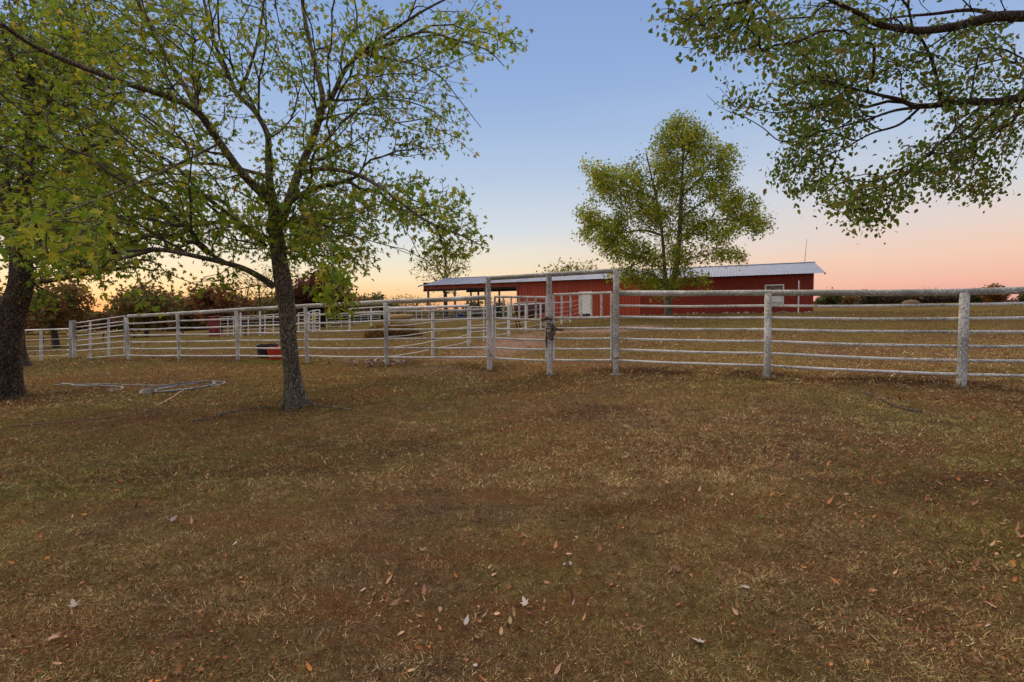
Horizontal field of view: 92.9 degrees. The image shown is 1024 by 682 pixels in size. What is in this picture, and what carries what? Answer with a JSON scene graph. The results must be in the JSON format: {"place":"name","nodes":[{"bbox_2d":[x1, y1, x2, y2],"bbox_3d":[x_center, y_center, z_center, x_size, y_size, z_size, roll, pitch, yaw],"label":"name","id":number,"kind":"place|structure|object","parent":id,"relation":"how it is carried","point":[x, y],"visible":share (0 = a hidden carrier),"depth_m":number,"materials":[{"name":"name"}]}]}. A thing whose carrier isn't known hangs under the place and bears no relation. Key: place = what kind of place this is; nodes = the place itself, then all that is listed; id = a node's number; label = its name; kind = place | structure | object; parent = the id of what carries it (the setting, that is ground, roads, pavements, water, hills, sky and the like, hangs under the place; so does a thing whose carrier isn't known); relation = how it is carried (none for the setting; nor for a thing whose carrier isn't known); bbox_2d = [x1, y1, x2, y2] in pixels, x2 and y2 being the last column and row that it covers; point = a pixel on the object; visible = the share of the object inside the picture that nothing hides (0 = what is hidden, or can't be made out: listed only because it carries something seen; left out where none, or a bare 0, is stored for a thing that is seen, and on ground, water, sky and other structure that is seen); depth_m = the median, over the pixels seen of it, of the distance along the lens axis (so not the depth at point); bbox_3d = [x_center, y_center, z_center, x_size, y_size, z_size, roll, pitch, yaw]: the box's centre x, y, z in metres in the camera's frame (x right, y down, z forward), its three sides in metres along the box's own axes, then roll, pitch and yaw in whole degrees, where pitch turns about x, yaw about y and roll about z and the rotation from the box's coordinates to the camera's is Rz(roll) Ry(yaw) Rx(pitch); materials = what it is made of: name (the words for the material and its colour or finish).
{"place":"outdoors","nodes":[
{"label":"outdoors","id":0,"kind":"place"},
{"bbox_2d":[0,302,1023,681],"bbox_3d":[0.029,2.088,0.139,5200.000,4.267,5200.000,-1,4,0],"label":"ground","id":1,"kind":"structure","parent":0,"point":[456,604],"depth_m":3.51,"materials":[{"name":"brown plant"}]},
{"bbox_2d":[0,289,45,345],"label":"oak tree","id":2,"kind":"object","parent":1,"relation":"on","point":[28,322],"visible":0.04,"depth_m":33.72,"materials":[{"name":"green plant"}]},
{"bbox_2d":[25,328,68,360],"bbox_3d":[-20.522,0.272,20.508,8.582,1.687,0.737,1,4,25],"label":"wire fence","id":3,"kind":"object","parent":1,"relation":"on","point":[40,339],"visible":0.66,"depth_m":19.62,"materials":[{"name":"metal"}]},
{"bbox_2d":[46,632,59,640],"bbox_3d":[-2.193,1.417,2.329,0.065,0.012,0.061,-1,4,0],"label":"fallen leaf","id":4,"kind":"object","parent":1,"relation":"on","point":[52,636],"visible":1,"depth_m":2.33,"materials":[{"name":"plant"}]},
{"bbox_2d":[26,276,100,347],"bbox_3d":[-29.206,-1.921,31.375,7.923,4.793,4.126,3,5,43],"label":"oak tree","id":5,"kind":"object","parent":1,"relation":"on","point":[75,301],"visible":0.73,"depth_m":30.35,"materials":[{"name":"green plant"}]},
{"bbox_2d":[67,320,75,357],"bbox_3d":[-16.481,-0.004,18.205,0.827,1.549,0.197,2,5,36],"label":"fence post","id":6,"kind":"object","parent":1,"relation":"on","point":[72,339],"visible":0.88,"depth_m":18.00,"materials":[{"name":"metal"}]},
{"bbox_2d":[76,315,125,357],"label":"gate","id":7,"kind":"structure","parent":6,"relation":"attached to","point":[108,337],"depth_m":16.85,"materials":[{"name":"metal"}]},
{"bbox_2d":[0,0,146,366],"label":"maple tree","id":8,"kind":"object","parent":1,"relation":"on","point":[26,360],"visible":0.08,"depth_m":15.03,"materials":[{"name":"green plant"}]},
{"bbox_2d":[68,599,78,607],"bbox_3d":[-2.334,1.397,2.589,0.056,0.024,0.056,-1,4,0],"label":"fallen leaf","id":9,"kind":"object","parent":1,"relation":"on","point":[73,603],"visible":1,"depth_m":2.59,"materials":[{"name":"beige plant"}]},
{"bbox_2d":[61,383,122,389],"bbox_3d":[-8.643,0.915,10.050,2.122,0.050,0.279,1,4,27],"label":"garden hose","id":10,"kind":"object","parent":1,"relation":"on","point":[95,385],"visible":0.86,"depth_m":9.96,"materials":[{"name":"grey rubber"}]},
{"bbox_2d":[0,0,199,400],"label":"maple tree","id":11,"kind":"object","parent":1,"relation":"on","point":[17,297],"visible":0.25,"depth_m":8.83,"materials":[{"name":"green plant"}]},
{"bbox_2d":[25,329,201,342],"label":"rail fence","id":12,"kind":"object","parent":1,"relation":"on","point":[120,334],"visible":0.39,"depth_m":42.62,"materials":[{"name":"white metal"}]},
{"bbox_2d":[29,309,207,332],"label":"treeline","id":13,"kind":"object","parent":1,"relation":"on","point":[98,314],"visible":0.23,"depth_m":85.66,"materials":[{"name":"green plant"}]},
{"bbox_2d":[53,381,224,393],"bbox_3d":[-7.750,0.919,9.630,3.819,0.072,1.272,-1,4,0],"label":"garden hose","id":14,"kind":"object","parent":1,"relation":"on","point":[152,385],"visible":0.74,"depth_m":9.85,"materials":[{"name":"grey rubber"}]},
{"bbox_2d":[94,278,190,336],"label":"oak tree","id":15,"kind":"object","parent":1,"relation":"on","point":[126,305],"visible":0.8,"depth_m":46.38,"materials":[{"name":"green plant"}]},
{"bbox_2d":[155,388,187,405],"bbox_3d":[-6.058,0.990,8.709,0.075,0.080,1.525,-2,4,-16],"label":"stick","id":16,"kind":"object","parent":1,"relation":"on","point":[170,398],"visible":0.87,"depth_m":8.51,"materials":[{"name":"wood"}]},
{"bbox_2d":[141,381,215,392],"bbox_3d":[-6.498,0.896,9.541,0.899,0.075,1.200,3,5,44],"label":"garden hose","id":17,"kind":"object","parent":1,"relation":"on","point":[178,390],"visible":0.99,"depth_m":9.52,"materials":[{"name":"grey rubber"}]},
{"bbox_2d":[208,316,219,336],"bbox_3d":[-24.339,-1.125,39.798,0.882,1.842,1.544,-3,5,-32],"label":"squeeze chute","id":18,"kind":"object","parent":1,"relation":"on","point":[213,323],"visible":0.63,"depth_m":39.94,"materials":[{"name":"red paint"}]},
{"bbox_2d":[181,279,255,331],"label":"oak tree","id":19,"kind":"object","parent":1,"relation":"on","point":[213,300],"visible":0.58,"depth_m":50.89,"materials":[{"name":"green plant"}]},
{"bbox_2d":[220,316,239,335],"bbox_3d":[-23.158,-1.205,40.001,1.777,1.687,0.178,-1,4,0],"label":"corral panel","id":20,"kind":"object","parent":1,"relation":"on","point":[227,323],"visible":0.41,"depth_m":39.98,"materials":[{"name":"white metal"}]},
{"bbox_2d":[194,406,271,421],"bbox_3d":[-4.279,1.103,7.447,0.243,0.067,1.104,2,5,39],"label":"tree root","id":21,"kind":"object","parent":1,"relation":"on","point":[225,413],"visible":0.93,"depth_m":7.41,"materials":[{"name":"brown wood"}]},
{"bbox_2d":[232,272,255,335],"bbox_3d":[-22.135,-3.275,40.070,2.251,5.772,2.044,-1,4,0],"label":"sapling","id":22,"kind":"object","parent":1,"relation":"on","point":[241,291],"visible":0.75,"depth_m":39.87,"materials":[{"name":"green plant"}]},
{"bbox_2d":[240,311,260,335],"bbox_3d":[-20.332,-1.332,37.803,1.662,1.974,0.254,-1,4,0],"label":"corral panel","id":23,"kind":"object","parent":1,"relation":"on","point":[259,323],"visible":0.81,"depth_m":37.76,"materials":[{"name":"white metal"}]},
{"bbox_2d":[242,260,275,331],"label":"sapling","id":24,"kind":"object","parent":1,"relation":"on","point":[259,292],"visible":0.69,"depth_m":41.90,"materials":[{"name":"green plant"}]},
{"bbox_2d":[242,314,278,334],"bbox_3d":[-19.440,-1.276,38.035,3.569,1.733,0.774,0,4,8],"label":"corral panel","id":25,"kind":"object","parent":1,"relation":"on","point":[248,322],"visible":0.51,"depth_m":38.17,"materials":[{"name":"white metal"}]},
{"bbox_2d":[0,0,533,410],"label":"maple tree","id":26,"kind":"object","parent":1,"relation":"on","point":[307,230],"visible":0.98,"depth_m":7.14,"materials":[{"name":"green plant"}]},
{"bbox_2d":[255,342,279,357],"bbox_3d":[-7.320,0.272,14.579,0.651,0.426,0.665,-1,4,0],"label":"tub","id":27,"kind":"object","parent":1,"relation":"on","point":[261,351],"visible":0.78,"depth_m":14.32,"materials":[{"name":"black plastic"}]},
{"bbox_2d":[267,345,281,359],"bbox_3d":[-6.773,0.332,13.934,0.494,0.376,0.515,-1,4,0],"label":"tub","id":28,"kind":"object","parent":1,"relation":"on","point":[273,351],"visible":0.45,"depth_m":13.77,"materials":[{"name":"red plastic"}]},
{"bbox_2d":[166,296,391,328],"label":"treeline","id":29,"kind":"object","parent":1,"relation":"on","point":[191,323],"visible":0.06,"depth_m":80.76,"materials":[{"name":"green plant"}]},
{"bbox_2d":[250,291,311,327],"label":"tree","id":30,"kind":"object","parent":1,"relation":"on","point":[273,302],"visible":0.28,"depth_m":59.27,"materials":[{"name":"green plant"}]},
{"bbox_2d":[298,312,308,330],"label":"corral panel","id":31,"kind":"object","parent":1,"relation":"on","point":[302,322],"visible":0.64,"depth_m":36.97,"materials":[{"name":"white metal"}]},
{"bbox_2d":[125,295,491,365],"bbox_3d":[-6.665,-0.059,13.205,13.450,2.070,0.632,1,4,24],"label":"pipe fence","id":32,"kind":"object","parent":1,"relation":"on","point":[385,320],"visible":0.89,"depth_m":12.29,"materials":[{"name":"metal"}]},
{"bbox_2d":[309,310,319,330],"bbox_3d":[-14.618,-1.495,36.502,0.889,1.707,1.197,-1,4,0],"label":"corral panel","id":33,"kind":"object","parent":1,"relation":"on","point":[314,329],"visible":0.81,"depth_m":35.97,"materials":[{"name":"white metal"}]},
{"bbox_2d":[292,261,364,325],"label":"oak tree","id":34,"kind":"object","parent":1,"relation":"on","point":[302,298],"visible":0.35,"depth_m":45.00,"materials":[{"name":"red plant"}]},
{"bbox_2d":[314,403,358,411],"bbox_3d":[-2.846,1.044,7.669,1.387,0.065,0.043,2,5,37],"label":"tree root","id":35,"kind":"object","parent":1,"relation":"on","point":[336,407],"visible":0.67,"depth_m":7.53,"materials":[{"name":"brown wood"}]},
{"bbox_2d":[326,315,348,328],"bbox_3d":[-13.580,-1.594,38.001,1.886,1.225,0.147,-1,4,0],"label":"corral panel","id":36,"kind":"object","parent":1,"relation":"on","point":[337,318],"visible":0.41,"depth_m":37.99,"materials":[{"name":"white metal"}]},
{"bbox_2d":[324,358,405,366],"bbox_3d":[-3.771,0.507,12.398,1.721,0.215,2.950,-3,4,-25],"label":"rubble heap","id":37,"kind":"object","parent":1,"relation":"on","point":[370,361],"visible":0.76,"depth_m":11.98,"materials":[{"name":"stone"}]},
{"bbox_2d":[353,311,379,323],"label":"corral panel","id":38,"kind":"object","parent":1,"relation":"on","point":[363,316],"visible":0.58,"depth_m":43.98,"materials":[{"name":"white metal"}]},
{"bbox_2d":[351,293,385,320],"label":"tree","id":39,"kind":"object","parent":1,"relation":"on","point":[364,298],"visible":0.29,"depth_m":73.94,"materials":[{"name":"green plant"}]},
{"bbox_2d":[349,306,389,329],"bbox_3d":[-9.967,-1.585,34.001,2.898,1.697,0.227,-1,4,0],"label":"corral panel","id":40,"kind":"object","parent":1,"relation":"on","point":[371,314],"visible":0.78,"depth_m":33.96,"materials":[{"name":"white metal"}]},
{"bbox_2d":[366,291,388,319],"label":"tree","id":41,"kind":"object","parent":1,"relation":"on","point":[381,308],"visible":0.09,"depth_m":78.84,"materials":[{"name":"green plant"}]},
{"bbox_2d":[362,322,424,337],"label":"dry grass","id":42,"kind":"structure","parent":1,"relation":"on","point":[373,334],"depth_m":23.37,"materials":[{"name":"brown plant"}]},
{"bbox_2d":[390,295,403,314],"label":"tree","id":43,"kind":"object","parent":1,"relation":"on","point":[397,305],"visible":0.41,"depth_m":77.77,"materials":[{"name":"green plant"}]},
{"bbox_2d":[390,314,412,319],"bbox_3d":[-9.188,-1.954,39.986,2.010,0.537,0.540,-1,4,0],"label":"hay bale","id":44,"kind":"object","parent":1,"relation":"on","point":[400,316],"visible":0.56,"depth_m":39.76},
{"bbox_2d":[398,294,414,317],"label":"tree","id":45,"kind":"object","parent":1,"relation":"on","point":[404,304],"visible":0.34,"depth_m":77.66,"materials":[{"name":"green plant"}]},
{"bbox_2d":[410,295,424,317],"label":"tree","id":46,"kind":"object","parent":1,"relation":"on","point":[417,304],"visible":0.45,"depth_m":77.81,"materials":[{"name":"green plant"}]},
{"bbox_2d":[387,304,469,355],"bbox_3d":[-2.267,-0.299,14.786,0.099,1.684,6.779,0,4,11],"label":"cable fence","id":47,"kind":"object","parent":1,"relation":"on","point":[432,316],"visible":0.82,"depth_m":14.36,"materials":[{"name":"metal"}]},
{"bbox_2d":[422,302,438,317],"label":"tree","id":48,"kind":"object","parent":1,"relation":"on","point":[430,309],"visible":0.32,"depth_m":77.84,"materials":[{"name":"green plant"}]},
{"bbox_2d":[409,233,473,316],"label":"elm tree","id":49,"kind":"object","parent":1,"relation":"on","point":[446,274],"visible":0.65,"depth_m":61.48,"materials":[{"name":"green plant"}]},
{"bbox_2d":[434,311,481,317],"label":"corral panel","id":50,"kind":"object","parent":1,"relation":"on","point":[443,314],"visible":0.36,"depth_m":49.98,"materials":[{"name":"white metal"}]},
{"bbox_2d":[405,307,516,317],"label":"treeline","id":51,"kind":"object","parent":1,"relation":"on","point":[450,314],"visible":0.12,"depth_m":86.41,"materials":[{"name":"green plant"}]},
{"bbox_2d":[464,615,468,624],"bbox_3d":[-0.222,1.357,2.368,0.026,0.021,0.056,-1,4,0],"label":"fallen leaf","id":52,"kind":"object","parent":1,"relation":"on","point":[466,620],"visible":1,"depth_m":2.37,"materials":[{"name":"beige plant"}]},
{"bbox_2d":[460,294,484,316],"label":"bush","id":53,"kind":"object","parent":1,"relation":"on","point":[475,313],"visible":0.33,"depth_m":65.37,"materials":[{"name":"green plant"}]},
{"bbox_2d":[470,306,507,342],"bbox_3d":[-0.939,-0.728,20.127,0.171,1.447,2.766,2,5,33],"label":"corral panel","id":54,"kind":"object","parent":1,"relation":"on","point":[483,312],"visible":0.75,"depth_m":19.89,"materials":[{"name":"white metal"}]},
{"bbox_2d":[0,356,982,412],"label":"weeds","id":55,"kind":"object","parent":1,"relation":"on","point":[762,376],"visible":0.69,"depth_m":8.69,"materials":[{"name":"green plant"}]},
{"bbox_2d":[491,300,506,316],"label":"bush","id":56,"kind":"object","parent":1,"relation":"on","point":[497,311],"visible":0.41,"depth_m":69.67,"materials":[{"name":"green plant"}]},
{"bbox_2d":[0,389,1023,681],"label":"leaf crumbs","id":57,"kind":"object","parent":1,"relation":"on","point":[508,561],"visible":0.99,"depth_m":2.71,"materials":[{"name":"brown plant"}]},
{"bbox_2d":[0,333,1023,681],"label":"leaf litter","id":58,"kind":"object","parent":1,"relation":"on","point":[462,627],"visible":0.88,"depth_m":3.63,"materials":[{"name":"brown plant"}]},
{"bbox_2d":[0,333,1023,480],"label":"leaf litter","id":59,"kind":"object","parent":1,"relation":"on","point":[881,448],"visible":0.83,"depth_m":7.15,"materials":[{"name":"brown plant"}]},
{"bbox_2d":[520,596,527,605],"bbox_3d":[0.064,1.355,2.533,0.050,0.028,0.050,-1,4,0],"label":"fallen leaf","id":60,"kind":"object","parent":1,"relation":"on","point":[524,600],"visible":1,"depth_m":2.53,"materials":[{"name":"beige plant"}]},
{"bbox_2d":[513,300,556,326],"bbox_3d":[1.160,-1.566,27.674,2.809,1.563,0.840,-1,4,0],"label":"panel","id":61,"kind":"object","parent":1,"relation":"on","point":[531,310],"visible":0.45,"depth_m":27.35,"materials":[{"name":"white metal"}]},
{"bbox_2d":[508,298,586,335],"bbox_3d":[3.231,-1.886,31.343,0.431,2.090,21.079,0,4,19],"label":"fence","id":62,"kind":"object","parent":1,"relation":"on","point":[562,320],"visible":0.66,"depth_m":24.79,"materials":[{"name":"white metal"}]},
{"bbox_2d":[486,268,621,375],"bbox_3d":[0.764,-0.345,9.946,3.012,2.161,0.332,1,4,26],"label":"gateway","id":63,"kind":"object","parent":1,"relation":"on","point":[550,275],"visible":0.93,"depth_m":9.90,"materials":[{"name":"paint"}]},
{"bbox_2d":[494,296,546,361],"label":"gate","id":64,"kind":"structure","parent":63,"relation":"attached to","point":[521,319],"depth_m":10.43,"materials":[{"name":"metal"}]},
{"bbox_2d":[541,316,562,346],"bbox_3d":[0.824,-0.192,9.977,0.434,0.641,0.190,1,4,22],"label":"rope tie","id":65,"kind":"object","parent":63,"relation":"attached to","point":[554,329],"visible":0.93,"depth_m":9.93,"materials":[{"name":"brown fabric"}]},
{"bbox_2d":[552,291,612,361],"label":"gate","id":66,"kind":"structure","parent":63,"relation":"attached to","point":[610,317],"depth_m":9.69,"materials":[{"name":"metal"}]},
{"bbox_2d":[536,257,597,272],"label":"elm tree","id":67,"kind":"object","parent":1,"relation":"on","point":[568,267],"visible":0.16,"depth_m":59.18,"materials":[{"name":"green plant"}]},
{"bbox_2d":[418,241,825,317],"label":"barn","id":68,"kind":"structure","parent":1,"relation":"on","point":[779,276],"depth_m":40.67,"materials":[{"name":"red metal"}]},
{"bbox_2d":[579,291,591,315],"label":"door","id":69,"kind":"structure","parent":68,"relation":"in","point":[587,309],"depth_m":42.64,"materials":[{"name":"white metal"}]},
{"bbox_2d":[765,284,783,303],"bbox_3d":[19.816,-3.543,36.757,1.280,1.440,0.143,1,4,24],"label":"window","id":70,"kind":"structure","parent":68,"relation":"in","point":[775,299],"depth_m":36.71,"materials":[{"name":"white glass"}]},
{"bbox_2d":[571,107,777,315],"bbox_3d":[10.774,-8.743,32.849,16.033,14.447,8.101,-2,4,-21],"label":"ash tree","id":71,"kind":"object","parent":1,"relation":"on","point":[603,179],"visible":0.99,"depth_m":31.66,"materials":[{"name":"green plant"}]},
{"bbox_2d":[670,565,680,570],"bbox_3d":[0.935,1.298,2.787,0.072,0.025,0.070,-1,4,0],"label":"fallen leaf","id":72,"kind":"object","parent":1,"relation":"on","point":[676,567],"visible":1,"depth_m":2.79,"materials":[{"name":"brown plant"}]},
{"bbox_2d":[632,311,822,315],"bbox_3d":[16.113,-2.128,37.419,13.402,0.307,1.047,1,4,24],"label":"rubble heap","id":73,"kind":"object","parent":1,"relation":"on","point":[748,312],"visible":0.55,"depth_m":36.65,"materials":[{"name":"stone"}]},
{"bbox_2d":[798,281,799,311],"bbox_3d":[20.459,-3.108,34.716,0.086,2.400,0.090,-1,4,0],"label":"standpipe","id":74,"kind":"object","parent":1,"relation":"on","point":[798,296],"visible":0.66,"depth_m":34.65,"materials":[{"name":"white metal"}]},
{"bbox_2d":[619,287,1023,386],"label":"pipe fence","id":75,"kind":"object","parent":1,"relation":"on","point":[962,346],"visible":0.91,"depth_m":7.98,"materials":[{"name":"metal"}]},
{"bbox_2d":[814,287,847,304],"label":"tree","id":76,"kind":"object","parent":1,"relation":"on","point":[828,300],"visible":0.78,"depth_m":108.69,"materials":[{"name":"green plant"}]},
{"bbox_2d":[640,0,1023,244],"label":"elm tree","id":77,"kind":"object","parent":1,"relation":"on","point":[822,79],"visible":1,"depth_m":6.11,"materials":[{"name":"green plant"}]},
{"bbox_2d":[841,296,857,304],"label":"tree","id":78,"kind":"object","parent":1,"relation":"on","point":[850,300],"visible":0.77,"depth_m":118.89,"materials":[{"name":"green plant"}]},
{"bbox_2d":[864,393,921,412],"bbox_3d":[5.057,0.819,6.560,0.136,0.063,1.106,0,4,5],"label":"fallen branch","id":79,"kind":"object","parent":1,"relation":"on","point":[887,402],"visible":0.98,"depth_m":6.34,"materials":[{"name":"grey wood"}]},
{"bbox_2d":[856,289,958,303],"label":"treeline","id":80,"kind":"object","parent":1,"relation":"on","point":[893,299],"visible":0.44,"depth_m":140.56,"materials":[{"name":"green plant"}]},
{"bbox_2d":[901,300,920,303],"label":"hay stack","id":81,"kind":"object","parent":1,"relation":"on","point":[911,302],"visible":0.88,"depth_m":94.13,"materials":[{"name":"beige plant"}]},
{"bbox_2d":[813,298,1018,304],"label":"treeline","id":82,"kind":"object","parent":1,"relation":"on","point":[1014,300],"visible":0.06,"depth_m":152.53,"materials":[{"name":"green plant"}]},
{"bbox_2d":[922,286,940,302],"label":"tree","id":83,"kind":"object","parent":1,"relation":"on","point":[932,297],"visible":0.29,"depth_m":139.71,"materials":[{"name":"green plant"}]},
{"bbox_2d":[970,295,988,302],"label":"tree","id":84,"kind":"object","parent":1,"relation":"on","point":[975,299],"visible":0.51,"depth_m":127.93,"materials":[{"name":"green plant"}]},
{"bbox_2d":[980,283,1010,302],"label":"tree","id":85,"kind":"object","parent":1,"relation":"on","point":[998,298],"visible":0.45,"depth_m":118.94,"materials":[{"name":"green plant"}]},
{"bbox_2d":[1013,294,1023,301],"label":"tree","id":86,"kind":"object","parent":1,"relation":"on","point":[1020,297],"visible":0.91,"depth_m":119.01,"materials":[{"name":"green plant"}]},
{"bbox_2d":[0,0,1023,313],"label":"sky","id":87,"kind":"structure","parent":0,"point":[592,78],"materials":[{"name":"blue"}]}
]}

